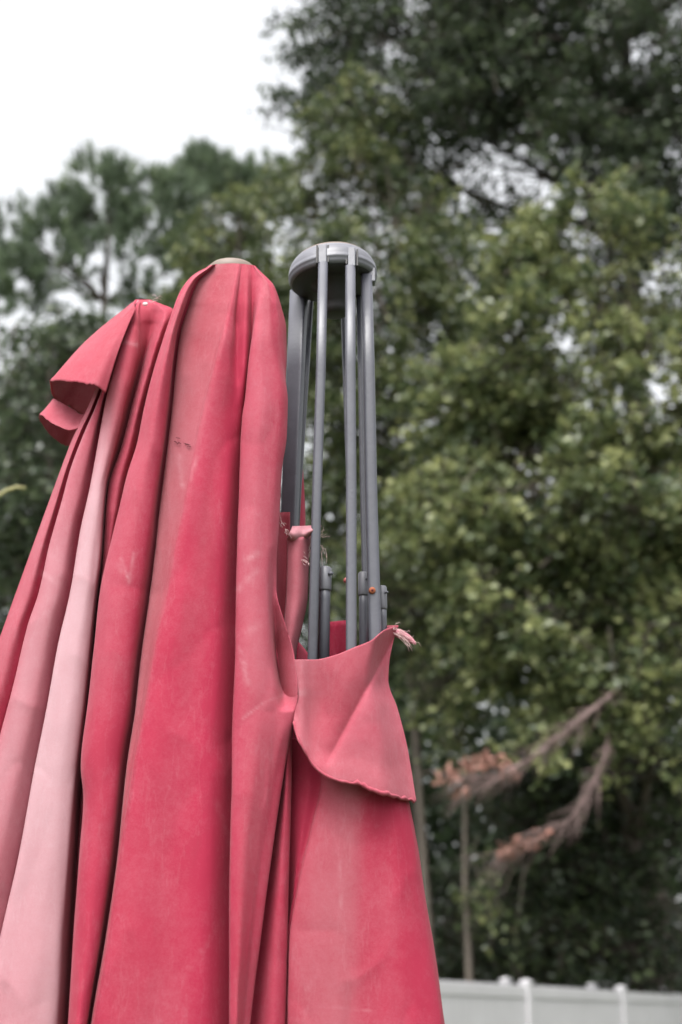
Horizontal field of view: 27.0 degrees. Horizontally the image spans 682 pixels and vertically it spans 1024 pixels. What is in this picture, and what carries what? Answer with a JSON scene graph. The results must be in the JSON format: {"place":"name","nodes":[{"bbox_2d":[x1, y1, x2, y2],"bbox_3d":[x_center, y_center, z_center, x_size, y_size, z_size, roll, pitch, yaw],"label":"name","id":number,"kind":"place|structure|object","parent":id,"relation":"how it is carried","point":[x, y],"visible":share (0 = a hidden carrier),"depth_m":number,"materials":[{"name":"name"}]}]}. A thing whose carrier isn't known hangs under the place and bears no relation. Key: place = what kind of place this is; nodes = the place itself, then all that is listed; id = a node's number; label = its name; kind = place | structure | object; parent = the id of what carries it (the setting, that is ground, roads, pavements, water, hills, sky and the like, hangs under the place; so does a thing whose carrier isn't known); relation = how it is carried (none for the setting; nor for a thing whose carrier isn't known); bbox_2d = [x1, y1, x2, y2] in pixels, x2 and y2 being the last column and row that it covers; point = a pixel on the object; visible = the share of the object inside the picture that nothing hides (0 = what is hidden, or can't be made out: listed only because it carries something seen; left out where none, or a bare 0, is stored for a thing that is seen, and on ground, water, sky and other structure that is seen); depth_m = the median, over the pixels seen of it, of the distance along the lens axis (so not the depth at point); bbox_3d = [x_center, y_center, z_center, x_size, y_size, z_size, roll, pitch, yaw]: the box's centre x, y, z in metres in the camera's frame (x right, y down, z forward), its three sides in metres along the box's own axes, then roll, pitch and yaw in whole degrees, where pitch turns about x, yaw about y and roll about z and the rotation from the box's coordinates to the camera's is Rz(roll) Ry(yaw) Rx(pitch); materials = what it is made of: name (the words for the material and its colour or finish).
{"place":"outdoors","nodes":[
{"label":"outdoors","id":0,"kind":"place"},
{"bbox_2d":[0,0,681,988],"label":"sky","id":1,"kind":"structure","parent":0,"point":[143,77],"materials":[{"name":"white"}]},
{"bbox_3d":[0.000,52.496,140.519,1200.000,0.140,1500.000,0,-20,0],"label":"ground","id":2,"kind":"structure","parent":0,"visible":0},
{"bbox_2d":[0,485,25,496],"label":"dry stem","id":3,"kind":"object","parent":2,"relation":"on","point":[3,492],"visible":1,"depth_m":4.49,"materials":[{"name":"plant"}]},
{"bbox_2d":[0,371,63,620],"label":"broadleaf tree","id":4,"kind":"object","parent":2,"relation":"on","point":[7,588],"visible":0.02,"depth_m":31.06,"materials":[{"name":"green plant"}]},
{"bbox_2d":[0,295,115,634],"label":"broadleaf tree","id":5,"kind":"object","parent":2,"relation":"on","point":[58,343],"visible":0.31,"depth_m":22.60,"materials":[{"name":"green plant"}]},
{"bbox_2d":[0,137,220,368],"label":"pine tree","id":6,"kind":"object","parent":2,"relation":"on","point":[75,230],"visible":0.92,"depth_m":33.73,"materials":[{"name":"green plant"}]},
{"bbox_2d":[0,242,444,1023],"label":"patio umbrella","id":7,"kind":"object","parent":2,"relation":"on","point":[206,788],"visible":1,"depth_m":1.59,"materials":[{"name":"red fabric"}]},
{"bbox_2d":[145,134,308,275],"bbox_3d":[-3.028,1.341,33.698,4.429,23.828,2.969,0,-20,0],"label":"pine tree","id":8,"kind":"object","parent":2,"relation":"on","point":[202,160],"visible":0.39,"depth_m":36.72,"materials":[{"name":"green plant"}]},
{"bbox_2d":[139,165,332,405],"bbox_3d":[-2.087,1.334,27.858,4.495,19.838,4.497,0,-20,0],"label":"broadleaf tree","id":9,"kind":"object","parent":2,"relation":"on","point":[209,254],"visible":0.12,"depth_m":30.32,"materials":[{"name":"green plant"}]},
{"bbox_2d":[280,249,445,707],"bbox_3d":[-0.385,2.719,29.770,6.348,18.552,5.163,8,-21,-21],"label":"broadleaf tree","id":10,"kind":"object","parent":2,"relation":"on","point":[376,321],"visible":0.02,"depth_m":31.39,"materials":[{"name":"green plant"}]},
{"bbox_2d":[233,59,505,855],"bbox_3d":[0.553,0.294,23.881,5.245,19.072,4.655,0,-20,0],"label":"maple tree","id":11,"kind":"object","parent":2,"relation":"on","point":[425,277],"visible":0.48,"depth_m":24.64,"materials":[{"name":"green plant"}]},
{"bbox_2d":[306,524,497,954],"bbox_3d":[0.846,4.449,20.634,3.123,9.044,2.406,0,-20,0],"label":"young tree","id":12,"kind":"object","parent":2,"relation":"on","point":[399,597],"visible":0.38,"depth_m":20.99,"materials":[{"name":"green plant"}]},
{"bbox_2d":[393,639,529,981],"bbox_3d":[1.498,4.977,18.945,1.942,6.889,1.905,0,-20,0],"label":"sapling","id":13,"kind":"object","parent":2,"relation":"on","point":[447,716],"visible":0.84,"depth_m":19.30,"materials":[{"name":"green plant"}]},
{"bbox_2d":[247,0,681,992],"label":"oak tree","id":14,"kind":"object","parent":2,"relation":"on","point":[475,56],"visible":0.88,"depth_m":27.22,"materials":[{"name":"green plant"}]},
{"bbox_2d":[428,849,539,982],"bbox_3d":[1.972,7.315,21.652,2.407,4.350,2.195,0,-20,0],"label":"shrub","id":15,"kind":"object","parent":2,"relation":"on","point":[457,962],"visible":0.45,"depth_m":21.66,"materials":[{"name":"green plant"}]},
{"bbox_2d":[301,488,681,993],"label":"woods","id":16,"kind":"object","parent":2,"relation":"on","point":[445,833],"visible":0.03,"depth_m":35.51,"materials":[{"name":"green plant"}]},
{"bbox_2d":[357,158,681,992],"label":"sweetgum tree","id":17,"kind":"object","parent":2,"relation":"on","point":[573,544],"visible":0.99,"depth_m":18.59,"materials":[{"name":"green plant"}]},
{"bbox_2d":[419,674,639,817],"bbox_3d":[2.996,2.411,16.705,4.522,2.574,1.508,13,-24,-33],"label":"dead branch","id":18,"kind":"object","parent":17,"relation":"attached to","point":[484,763],"visible":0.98,"depth_m":15.78,"materials":[{"name":"brown plant"}]},
{"bbox_2d":[458,706,619,898],"bbox_3d":[2.937,3.007,16.609,3.390,3.061,1.238,17,-26,-39],"label":"dead branch","id":19,"kind":"object","parent":17,"relation":"attached to","point":[501,853],"visible":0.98,"depth_m":15.72,"materials":[{"name":"brown plant"}]},
{"bbox_2d":[453,748,592,984],"bbox_3d":[2.936,6.463,21.483,2.401,5.836,2.061,0,-20,0],"label":"sapling","id":20,"kind":"object","parent":2,"relation":"on","point":[512,927],"visible":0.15,"depth_m":21.94,"materials":[{"name":"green plant"}]},
{"bbox_2d":[474,892,595,987],"bbox_3d":[3.033,7.935,22.506,2.284,3.766,2.172,5,-20,-12],"label":"shrub","id":21,"kind":"object","parent":2,"relation":"on","point":[529,969],"visible":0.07,"depth_m":22.38,"materials":[{"name":"green plant"}]},
{"bbox_2d":[439,979,681,1023],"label":"vinyl fence","id":22,"kind":"object","parent":2,"relation":"on","point":[525,1002],"visible":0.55,"depth_m":14.73,"materials":[{"name":"white plastic"}]},
{"bbox_2d":[439,977,681,994],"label":"vinyl fence","id":23,"kind":"object","parent":2,"relation":"on","point":[508,981],"visible":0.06,"depth_m":16.64,"materials":[{"name":"white plastic"}]},
{"bbox_2d":[446,717,681,993],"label":"understory tree","id":24,"kind":"object","parent":2,"relation":"on","point":[563,896],"visible":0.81,"depth_m":19.37,"materials":[{"name":"green plant"}]},
{"bbox_2d":[648,925,681,992],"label":"shrub","id":25,"kind":"object","parent":2,"relation":"on","point":[676,991],"visible":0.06,"depth_m":21.50,"materials":[{"name":"green plant"}]}
]}

